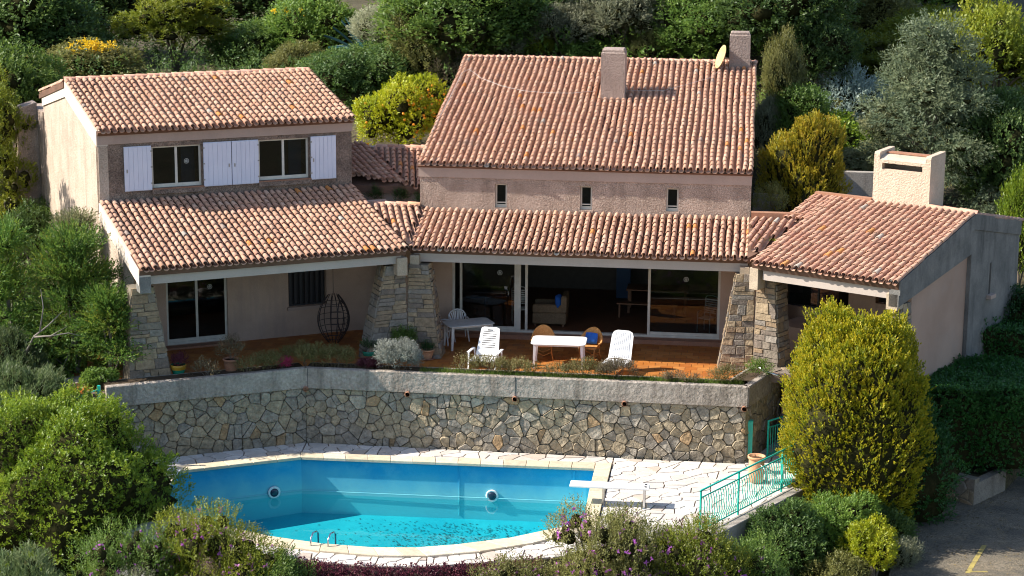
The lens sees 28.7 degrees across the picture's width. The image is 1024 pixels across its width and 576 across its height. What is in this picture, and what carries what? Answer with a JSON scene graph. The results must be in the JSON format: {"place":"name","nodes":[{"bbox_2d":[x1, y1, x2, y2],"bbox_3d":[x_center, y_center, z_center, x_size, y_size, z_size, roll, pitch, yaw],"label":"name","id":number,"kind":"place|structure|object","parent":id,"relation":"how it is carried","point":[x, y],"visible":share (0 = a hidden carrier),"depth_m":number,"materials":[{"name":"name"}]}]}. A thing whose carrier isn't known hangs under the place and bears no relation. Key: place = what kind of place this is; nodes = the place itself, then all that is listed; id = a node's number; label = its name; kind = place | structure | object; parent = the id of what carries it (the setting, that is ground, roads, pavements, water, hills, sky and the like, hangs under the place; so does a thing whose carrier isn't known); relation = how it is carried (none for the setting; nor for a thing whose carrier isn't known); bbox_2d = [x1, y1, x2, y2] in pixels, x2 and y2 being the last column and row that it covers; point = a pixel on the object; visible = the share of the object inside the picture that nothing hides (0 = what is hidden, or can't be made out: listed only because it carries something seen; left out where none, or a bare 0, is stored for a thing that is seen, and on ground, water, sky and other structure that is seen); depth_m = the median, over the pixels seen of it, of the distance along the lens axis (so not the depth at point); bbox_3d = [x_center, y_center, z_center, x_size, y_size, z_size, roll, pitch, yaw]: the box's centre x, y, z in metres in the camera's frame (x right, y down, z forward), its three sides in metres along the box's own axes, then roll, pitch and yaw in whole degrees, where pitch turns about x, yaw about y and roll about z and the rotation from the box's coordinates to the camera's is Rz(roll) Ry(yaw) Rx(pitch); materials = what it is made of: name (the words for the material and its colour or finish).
{"place":"outdoors","nodes":[
{"label":"outdoors","id":0,"kind":"place"},
{"bbox_2d":[63,330,796,403],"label":"terrace floor","id":1,"kind":"structure","parent":0,"point":[653,359],"depth_m":57.64,"materials":[{"name":"tile"}]},
{"bbox_2d":[80,366,121,389],"bbox_3d":[-11.059,2.584,53.903,1.207,1.014,0.893,2,13,7],"label":"plant","id":2,"kind":"object","parent":1,"relation":"on","point":[91,375],"visible":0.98,"depth_m":53.70,"materials":[{"name":"green plant"}]},
{"bbox_2d":[442,317,494,350],"bbox_3d":[-1.278,1.350,58.505,1.420,0.730,0.860,-4,14,-21],"label":"garden table","id":3,"kind":"object","parent":1,"relation":"on","point":[468,323],"visible":0.94,"depth_m":58.35,"materials":[{"name":"white plastic"}]},
{"bbox_2d":[467,327,503,366],"bbox_3d":[-0.728,1.741,55.968,0.924,1.105,1.063,4,13,15],"label":"recliner","id":4,"kind":"object","parent":1,"relation":"on","point":[482,349],"visible":0.71,"depth_m":56.20,"materials":[{"name":"white plastic"}]},
{"bbox_2d":[531,335,586,368],"bbox_3d":[1.327,1.826,56.477,1.550,0.730,1.000,2,13,5],"label":"garden table","id":5,"kind":"object","parent":1,"relation":"on","point":[558,341],"visible":0.94,"depth_m":56.25,"materials":[{"name":"white plastic"}]},
{"bbox_2d":[604,330,633,366],"bbox_3d":[2.959,1.671,55.696,0.713,0.804,0.993,5,13,18],"label":"recliner","id":6,"kind":"object","parent":1,"relation":"on","point":[621,344],"visible":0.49,"depth_m":55.95,"materials":[{"name":"white plastic"}]},
{"bbox_2d":[122,440,795,575],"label":"pool deck","id":7,"kind":"structure","parent":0,"point":[676,487],"depth_m":52.08,"materials":[{"name":"white stone"}]},
{"bbox_2d":[166,452,611,558],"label":"swimming pool","id":8,"kind":"structure","parent":7,"relation":"in","point":[286,496],"depth_m":53.90,"materials":[{"name":"blue liquid"}]},
{"bbox_2d":[254,552,542,575],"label":"ground cover","id":9,"kind":"object","parent":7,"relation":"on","point":[344,572],"visible":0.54,"depth_m":46.19,"materials":[{"name":"green plant"}]},
{"bbox_2d":[569,480,649,508],"bbox_3d":[2.464,5.201,50.575,2.010,0.555,0.460,2,13,7],"label":"diving board","id":10,"kind":"object","parent":7,"relation":"on","point":[603,486],"visible":0.99,"depth_m":50.44,"materials":[{"name":"white plastic"}]},
{"bbox_2d":[0,0,1023,575],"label":"ground","id":11,"kind":"structure","parent":0,"point":[804,298],"depth_m":78.08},
{"bbox_2d":[0,62,39,258],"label":"cypress","id":12,"kind":"object","parent":11,"relation":"on","point":[9,119],"visible":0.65,"depth_m":64.15,"materials":[{"name":"green plant"}]},
{"bbox_2d":[0,196,52,264],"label":"evergreen shrub","id":13,"kind":"object","parent":11,"relation":"on","point":[27,214],"visible":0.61,"depth_m":63.43,"materials":[{"name":"green plant"}]},
{"bbox_2d":[0,322,55,383],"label":"oleander","id":14,"kind":"object","parent":11,"relation":"on","point":[10,349],"visible":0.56,"depth_m":54.06,"materials":[{"name":"green plant"}]},
{"bbox_2d":[0,538,62,575],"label":"oleander","id":15,"kind":"object","parent":11,"relation":"on","point":[19,566],"visible":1,"depth_m":45.11,"materials":[{"name":"green plant"}]},
{"bbox_2d":[0,211,70,362],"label":"juniper","id":16,"kind":"object","parent":11,"relation":"on","point":[11,237],"visible":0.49,"depth_m":55.05,"materials":[{"name":"green plant"}]},
{"bbox_2d":[0,38,72,114],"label":"evergreen shrub","id":17,"kind":"object","parent":11,"relation":"on","point":[30,77],"visible":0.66,"depth_m":76.22,"materials":[{"name":"green plant"}]},
{"bbox_2d":[0,358,77,408],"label":"oleander","id":18,"kind":"object","parent":11,"relation":"on","point":[42,385],"visible":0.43,"depth_m":52.18,"materials":[{"name":"green plant"}]},
{"bbox_2d":[0,0,114,56],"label":"evergreen oak","id":19,"kind":"object","parent":11,"relation":"on","point":[17,17],"visible":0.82,"depth_m":94.56,"materials":[{"name":"green plant"}]},
{"bbox_2d":[0,248,122,391],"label":"undergrowth","id":20,"kind":"object","parent":11,"relation":"on","point":[36,292],"visible":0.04,"depth_m":58.99,"materials":[{"name":"green plant"}]},
{"bbox_2d":[11,11,124,58],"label":"evergreen oak","id":21,"kind":"object","parent":11,"relation":"on","point":[54,32],"visible":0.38,"depth_m":95.06,"materials":[{"name":"green plant"}]},
{"bbox_2d":[16,216,129,380],"bbox_3d":[-12.310,0.708,54.934,4.561,5.200,3.473,6,14,24],"label":"juniper","id":22,"kind":"object","parent":11,"relation":"on","point":[71,250],"visible":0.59,"depth_m":54.57,"materials":[{"name":"green plant"}]},
{"bbox_2d":[38,206,107,339],"bbox_3d":[-12.448,-0.024,57.289,2.628,4.796,2.158,2,13,7],"label":"juniper","id":23,"kind":"object","parent":11,"relation":"on","point":[72,213],"visible":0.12,"depth_m":56.69,"materials":[{"name":"green plant"}]},
{"bbox_2d":[22,35,149,78],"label":"flowering shrub","id":24,"kind":"object","parent":11,"relation":"on","point":[107,53],"visible":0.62,"depth_m":90.81,"materials":[{"name":"green plant"}]},
{"bbox_2d":[0,377,203,575],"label":"round shrub","id":25,"kind":"object","parent":11,"relation":"on","point":[81,467],"visible":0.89,"depth_m":48.03,"materials":[{"name":"green plant"}]},
{"bbox_2d":[67,279,152,369],"bbox_3d":[-10.764,1.643,54.364,2.690,3.851,2.094,10,16,36],"label":"juniper","id":26,"kind":"object","parent":11,"relation":"on","point":[110,315],"visible":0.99,"depth_m":53.89,"materials":[{"name":"green plant"}]},
{"bbox_2d":[79,0,151,39],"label":"evergreen oak","id":27,"kind":"object","parent":11,"relation":"on","point":[114,7],"visible":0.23,"depth_m":105.39,"materials":[{"name":"green plant"}]},
{"bbox_2d":[61,512,188,575],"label":"flowering shrub","id":28,"kind":"object","parent":11,"relation":"on","point":[153,556],"visible":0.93,"depth_m":45.67,"materials":[{"name":"green plant"}]},
{"bbox_2d":[108,0,235,71],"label":"young pine","id":29,"kind":"object","parent":11,"relation":"on","point":[169,17],"visible":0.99,"depth_m":97.69,"materials":[{"name":"green plant"}]},
{"bbox_2d":[2,0,381,76],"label":"undergrowth","id":30,"kind":"object","parent":11,"relation":"on","point":[185,67],"visible":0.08,"depth_m":95.97,"materials":[{"name":"green plant"}]},
{"bbox_2d":[148,496,290,575],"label":"flowering shrub","id":31,"kind":"object","parent":11,"relation":"on","point":[216,547],"visible":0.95,"depth_m":45.88,"materials":[{"name":"green plant"}]},
{"bbox_2d":[196,17,304,69],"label":"evergreen shrub","id":32,"kind":"object","parent":11,"relation":"on","point":[246,30],"visible":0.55,"depth_m":98.93,"materials":[{"name":"green plant"}]},
{"bbox_2d":[194,0,328,25],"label":"evergreen oak","id":33,"kind":"object","parent":11,"relation":"on","point":[239,8],"visible":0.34,"depth_m":111.01,"materials":[{"name":"green plant"}]},
{"bbox_2d":[247,541,320,575],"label":"flowering shrub","id":34,"kind":"object","parent":11,"relation":"on","point":[288,566],"visible":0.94,"depth_m":45.70,"materials":[{"name":"green plant"}]},
{"bbox_2d":[261,39,330,68],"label":"grey shrub","id":35,"kind":"object","parent":11,"relation":"on","point":[283,53],"visible":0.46,"depth_m":91.94,"materials":[{"name":"green plant"}]},
{"bbox_2d":[250,0,357,54],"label":"evergreen shrub","id":36,"kind":"object","parent":11,"relation":"on","point":[319,20],"visible":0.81,"depth_m":99.00,"materials":[{"name":"green plant"}]},
{"bbox_2d":[293,44,389,106],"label":"dark scrub","id":37,"kind":"object","parent":11,"relation":"on","point":[343,89],"visible":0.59,"depth_m":75.30,"materials":[{"name":"green plant"}]},
{"bbox_2d":[346,4,399,43],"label":"grey shrub","id":38,"kind":"object","parent":11,"relation":"on","point":[360,20],"visible":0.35,"depth_m":78.46,"materials":[{"name":"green plant"}]},
{"bbox_2d":[318,41,428,89],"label":"evergreen shrub","id":39,"kind":"object","parent":11,"relation":"on","point":[376,54],"visible":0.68,"depth_m":75.59,"materials":[{"name":"green plant"}]},
{"bbox_2d":[350,71,448,144],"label":"orange tree","id":40,"kind":"object","parent":11,"relation":"on","point":[407,110],"visible":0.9,"depth_m":70.69,"materials":[{"name":"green plant"}]},
{"bbox_2d":[383,13,464,80],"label":"scrub bush","id":41,"kind":"object","parent":11,"relation":"on","point":[423,56],"visible":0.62,"depth_m":75.89,"materials":[{"name":"green plant"}]},
{"bbox_2d":[102,362,782,463],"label":"terrace wall","id":42,"kind":"structure","parent":11,"relation":"on","point":[194,413],"depth_m":54.58,"materials":[{"name":"stone"}]},
{"bbox_2d":[276,339,326,366],"bbox_3d":[-5.794,1.927,55.450,1.559,1.087,0.861,7,14,27],"label":"planter shrub","id":43,"kind":"object","parent":42,"relation":"on","point":[309,351],"visible":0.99,"depth_m":55.29,"materials":[{"name":"green plant"}]},
{"bbox_2d":[371,336,423,369],"bbox_3d":[-3.122,1.951,55.062,1.461,1.250,1.072,2,13,7],"label":"silver bush","id":44,"kind":"object","parent":42,"relation":"on","point":[402,350],"visible":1,"depth_m":54.90,"materials":[{"name":"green plant"}]},
{"bbox_2d":[419,366,743,384],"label":"grass","id":45,"kind":"structure","parent":42,"relation":"on","point":[642,378],"depth_m":54.41,"materials":[{"name":"green plant"}]},
{"bbox_2d":[421,45,468,100],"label":"dry bush","id":46,"kind":"object","parent":11,"relation":"on","point":[455,63],"visible":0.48,"depth_m":75.89,"materials":[{"name":"green plant"}]},
{"bbox_2d":[362,0,542,59],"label":"evergreen oak","id":47,"kind":"object","parent":11,"relation":"on","point":[452,19],"visible":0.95,"depth_m":75.63,"materials":[{"name":"green plant"}]},
{"bbox_2d":[466,547,558,575],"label":"flowering shrub","id":48,"kind":"object","parent":11,"relation":"on","point":[509,569],"visible":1,"depth_m":45.51,"materials":[{"name":"green plant"}]},
{"bbox_2d":[10,31,1023,391],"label":"house","id":49,"kind":"structure","parent":11,"relation":"on","point":[236,203],"depth_m":58.45,"materials":[{"name":"tile"}]},
{"bbox_2d":[151,144,200,187],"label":"window","id":50,"kind":"structure","parent":49,"relation":"in","point":[172,165],"depth_m":58.50,"materials":[{"name":"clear glass"}]},
{"bbox_2d":[166,278,227,344],"bbox_3d":[-9.185,0.532,58.334,1.820,2.150,0.120,-5,14,-23],"label":"sliding door","id":51,"kind":"structure","parent":49,"relation":"in","point":[197,339],"depth_m":58.44,"materials":[{"name":"white glass"}]},
{"bbox_2d":[258,138,307,179],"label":"window","id":52,"kind":"structure","parent":49,"relation":"in","point":[272,154],"depth_m":59.80,"materials":[{"name":"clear glass"}]},
{"bbox_2d":[288,270,325,305],"bbox_3d":[-6.139,-0.156,59.640,1.180,1.300,0.169,-5,14,-23],"label":"barred window","id":53,"kind":"structure","parent":49,"relation":"in","point":[305,287],"depth_m":59.66,"materials":[{"name":"metal"}]},
{"bbox_2d":[317,293,349,342],"bbox_3d":[-5.164,0.070,57.871,0.952,3.108,0.821,-5,14,-23],"label":"hanging chair","id":54,"kind":"object","parent":49,"relation":"hanging from","point":[339,297],"visible":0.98,"depth_m":58.01,"materials":[{"name":"wicker"}]},
{"bbox_2d":[533,291,568,326],"bbox_3d":[1.180,0.612,60.766,1.020,0.950,0.860,2,13,7],"label":"armchair","id":55,"kind":"object","parent":49,"relation":"on","point":[546,311],"visible":1,"depth_m":60.39,"materials":[{"name":"beige fabric"}]},
{"bbox_2d":[452,262,720,338],"bbox_3d":[2.172,0.277,59.327,7.944,2.230,0.140,2,13,7],"label":"sliding door","id":56,"kind":"structure","parent":49,"relation":"in","point":[517,282],"depth_m":59.47,"materials":[{"name":"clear glass"}]},
{"bbox_2d":[626,284,688,314],"bbox_3d":[4.532,0.353,62.454,1.900,0.760,0.850,2,13,7],"label":"dining table","id":57,"kind":"object","parent":49,"relation":"on","point":[659,288],"visible":1,"depth_m":62.23,"materials":[{"name":"brown wood"}]},
{"bbox_2d":[475,0,564,47],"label":"evergreen shrub","id":58,"kind":"object","parent":11,"relation":"on","point":[539,3],"visible":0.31,"depth_m":77.19,"materials":[{"name":"green plant"}]},
{"bbox_2d":[523,0,603,56],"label":"grey shrub","id":59,"kind":"object","parent":11,"relation":"on","point":[578,23],"visible":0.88,"depth_m":77.50,"materials":[{"name":"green plant"}]},
{"bbox_2d":[552,38,615,56],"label":"evergreen shrub","id":60,"kind":"object","parent":11,"relation":"on","point":[593,48],"visible":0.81,"depth_m":77.55,"materials":[{"name":"green plant"}]},
{"bbox_2d":[538,492,684,575],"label":"flowering shrub","id":61,"kind":"object","parent":11,"relation":"on","point":[621,548],"visible":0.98,"depth_m":45.35,"materials":[{"name":"green plant"}]},
{"bbox_2d":[337,0,887,139],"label":"undergrowth","id":62,"kind":"object","parent":11,"relation":"on","point":[618,42],"visible":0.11,"depth_m":77.06,"materials":[{"name":"green plant"}]},
{"bbox_2d":[574,0,678,53],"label":"grey shrub","id":63,"kind":"object","parent":11,"relation":"on","point":[610,14],"visible":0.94,"depth_m":77.13,"materials":[{"name":"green plant"}]},
{"bbox_2d":[622,25,676,57],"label":"scrub bush","id":64,"kind":"object","parent":11,"relation":"on","point":[646,42],"visible":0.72,"depth_m":77.21,"materials":[{"name":"green plant"}]},
{"bbox_2d":[642,24,716,58],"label":"evergreen shrub","id":65,"kind":"object","parent":11,"relation":"on","point":[680,42],"visible":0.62,"depth_m":76.77,"materials":[{"name":"green plant"}]},
{"bbox_2d":[638,510,758,575],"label":"flowering shrub","id":66,"kind":"object","parent":11,"relation":"on","point":[699,552],"visible":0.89,"depth_m":45.49,"materials":[{"name":"green plant"}]},
{"bbox_2d":[646,0,765,58],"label":"evergreen oak","id":67,"kind":"object","parent":11,"relation":"on","point":[691,10],"visible":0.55,"depth_m":76.24,"materials":[{"name":"green plant"}]},
{"bbox_2d":[690,486,803,575],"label":"curb wall","id":68,"kind":"structure","parent":11,"relation":"on","point":[736,527],"depth_m":49.63,"materials":[{"name":"concrete"}]},
{"bbox_2d":[699,444,798,528],"bbox_3d":[6.323,4.882,50.594,0.104,1.144,6.042,10,16,35],"label":"railing","id":69,"kind":"object","parent":68,"relation":"on","point":[782,458],"visible":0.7,"depth_m":49.97,"materials":[{"name":"teal metal"}]},
{"bbox_2d":[722,526,791,575],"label":"flowering shrub","id":70,"kind":"object","parent":11,"relation":"on","point":[764,561],"visible":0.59,"depth_m":46.16,"materials":[{"name":"green plant"}]},
{"bbox_2d":[754,93,782,179],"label":"evergreen shrub","id":71,"kind":"object","parent":11,"relation":"on","point":[764,117],"visible":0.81,"depth_m":70.03,"materials":[{"name":"green plant"}]},
{"bbox_2d":[751,180,789,211],"bbox_3d":[7.606,-2.510,59.316,1.242,1.432,1.294,2,13,7],"label":"shrub","id":72,"kind":"object","parent":11,"relation":"on","point":[771,199],"visible":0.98,"depth_m":59.10,"materials":[{"name":"green plant"}]},
{"bbox_2d":[693,0,866,53],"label":"evergreen oak","id":73,"kind":"object","parent":11,"relation":"on","point":[754,17],"visible":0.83,"depth_m":74.61,"materials":[{"name":"green plant"}]},
{"bbox_2d":[759,22,807,115],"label":"climbing bush","id":74,"kind":"object","parent":11,"relation":"on","point":[779,63],"visible":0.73,"depth_m":70.92,"materials":[{"name":"green plant"}]},
{"bbox_2d":[743,495,830,575],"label":"dark shrub","id":75,"kind":"object","parent":11,"relation":"on","point":[800,541],"visible":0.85,"depth_m":48.92,"materials":[{"name":"green plant"}]},
{"bbox_2d":[755,81,835,136],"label":"scrub bush","id":76,"kind":"object","parent":11,"relation":"on","point":[810,99],"visible":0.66,"depth_m":70.18,"materials":[{"name":"green plant"}]},
{"bbox_2d":[754,109,853,211],"bbox_3d":[8.822,-3.293,60.592,3.049,4.460,2.739,2,13,7],"label":"golden conifer","id":77,"kind":"object","parent":11,"relation":"on","point":[804,161],"visible":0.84,"depth_m":59.83,"materials":[{"name":"yellow plant"}]},
{"bbox_2d":[773,10,867,87],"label":"evergreen oak","id":78,"kind":"object","parent":11,"relation":"on","point":[832,46],"visible":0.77,"depth_m":74.40,"materials":[{"name":"green plant"}]},
{"bbox_2d":[800,547,872,575],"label":"dry shrub","id":79,"kind":"object","parent":11,"relation":"on","point":[839,568],"visible":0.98,"depth_m":48.30,"materials":[{"name":"green plant"}]},
{"bbox_2d":[805,486,883,562],"bbox_3d":[8.234,6.147,50.421,2.194,2.389,2.311,2,13,7],"label":"dark shrub","id":80,"kind":"object","parent":11,"relation":"on","point":[838,513],"visible":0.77,"depth_m":49.90,"materials":[{"name":"green plant"}]},
{"bbox_2d":[815,108,874,169],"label":"laurel bush","id":81,"kind":"object","parent":11,"relation":"on","point":[853,138],"visible":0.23,"depth_m":69.50,"materials":[{"name":"green plant"}]},
{"bbox_2d":[807,59,893,124],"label":"eucalyptus","id":82,"kind":"object","parent":11,"relation":"on","point":[850,89],"visible":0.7,"depth_m":74.50,"materials":[{"name":"grey plant"}]},
{"bbox_2d":[837,171,873,196],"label":"garden wall","id":83,"kind":"structure","parent":11,"relation":"on","point":[862,184],"depth_m":63.70,"materials":[{"name":"concrete"}]},
{"bbox_2d":[775,295,938,519],"bbox_3d":[8.944,3.468,51.894,4.204,6.558,4.473,2,13,7],"label":"golden conifer","id":84,"kind":"object","parent":11,"relation":"on","point":[858,381],"visible":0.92,"depth_m":50.60,"materials":[{"name":"yellow plant"}]},
{"bbox_2d":[833,511,899,575],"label":"yellow shrub","id":85,"kind":"object","parent":11,"relation":"on","point":[870,543],"visible":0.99,"depth_m":48.59,"materials":[{"name":"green plant"}]},
{"bbox_2d":[841,27,918,91],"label":"broadleaf bush","id":86,"kind":"object","parent":11,"relation":"on","point":[871,57],"visible":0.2,"depth_m":89.99,"materials":[{"name":"green plant"}]},
{"bbox_2d":[841,100,922,170],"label":"cedar","id":87,"kind":"object","parent":11,"relation":"on","point":[853,161],"visible":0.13,"depth_m":66.97,"materials":[{"name":"green plant"}]},
{"bbox_2d":[842,0,925,33],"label":"grey shrub","id":88,"kind":"object","parent":11,"relation":"on","point":[871,12],"visible":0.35,"depth_m":108.75,"materials":[{"name":"green plant"}]},
{"bbox_2d":[873,499,919,548],"bbox_3d":[9.510,6.237,51.005,1.764,1.812,1.608,2,13,7],"label":"dark shrub","id":89,"kind":"object","parent":11,"relation":"on","point":[901,522],"visible":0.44,"depth_m":50.54,"materials":[{"name":"green plant"}]},
{"bbox_2d":[885,535,925,569],"bbox_3d":[9.654,6.761,50.005,1.368,1.348,1.367,2,13,7],"label":"grey shrub","id":90,"kind":"object","parent":11,"relation":"on","point":[906,552],"visible":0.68,"depth_m":49.71,"materials":[{"name":"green plant"}]},
{"bbox_2d":[866,2,959,41],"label":"broadleaf bush","id":91,"kind":"object","parent":11,"relation":"on","point":[890,24],"visible":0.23,"depth_m":101.50,"materials":[{"name":"green plant"}]},
{"bbox_2d":[849,8,1004,214],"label":"blue cedar","id":92,"kind":"object","parent":11,"relation":"on","point":[931,87],"visible":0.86,"depth_m":65.76,"materials":[{"name":"green plant"}]},
{"bbox_2d":[900,395,972,525],"bbox_3d":[10.391,4.694,52.952,3.123,3.619,2.977,12,17,43],"label":"dark conifer","id":93,"kind":"object","parent":11,"relation":"on","point":[940,475],"visible":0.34,"depth_m":52.42,"materials":[{"name":"green plant"}]},
{"bbox_2d":[924,0,1023,92],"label":"broadleaf bush","id":94,"kind":"object","parent":11,"relation":"on","point":[1003,40],"visible":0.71,"depth_m":82.33,"materials":[{"name":"green plant"}]},
{"bbox_2d":[946,468,1008,505],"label":"parking wall","id":95,"kind":"structure","parent":11,"relation":"on","point":[971,490],"depth_m":54.12,"materials":[{"name":"concrete"}]},
{"bbox_2d":[942,82,1023,207],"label":"evergreen oak","id":96,"kind":"object","parent":11,"relation":"on","point":[1006,126],"visible":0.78,"depth_m":65.71,"materials":[{"name":"green plant"}]},
{"bbox_2d":[945,151,1020,210],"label":"evergreen shrub","id":97,"kind":"object","parent":11,"relation":"on","point":[976,184],"visible":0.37,"depth_m":66.27,"materials":[{"name":"green plant"}]},
{"bbox_2d":[958,465,1022,489],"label":"hedge bank","id":98,"kind":"structure","parent":11,"relation":"on","point":[1010,478],"depth_m":55.23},
{"bbox_2d":[920,350,1023,477],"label":"clipped hedge","id":99,"kind":"object","parent":98,"relation":"on","point":[979,400],"visible":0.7,"depth_m":54.32,"materials":[{"name":"green plant"}]},
{"bbox_2d":[980,312,1023,358],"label":"clipped hedge","id":100,"kind":"object","parent":11,"relation":"on","point":[1005,337],"visible":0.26,"depth_m":57.82,"materials":[{"name":"green plant"}]},
{"bbox_2d":[994,161,1023,284],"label":"laurel bush","id":101,"kind":"object","parent":11,"relation":"on","point":[1012,203],"visible":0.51,"depth_m":62.09,"materials":[{"name":"green plant"}]},
{"bbox_2d":[1003,282,1023,325],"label":"evergreen shrub","id":102,"kind":"object","parent":11,"relation":"on","point":[1017,302],"visible":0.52,"depth_m":58.98,"materials":[{"name":"green plant"}]},
{"bbox_2d":[889,474,1023,575],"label":"road","id":103,"kind":"structure","parent":0,"point":[993,553],"depth_m":51.51,"materials":[{"name":"grey asphalt"}]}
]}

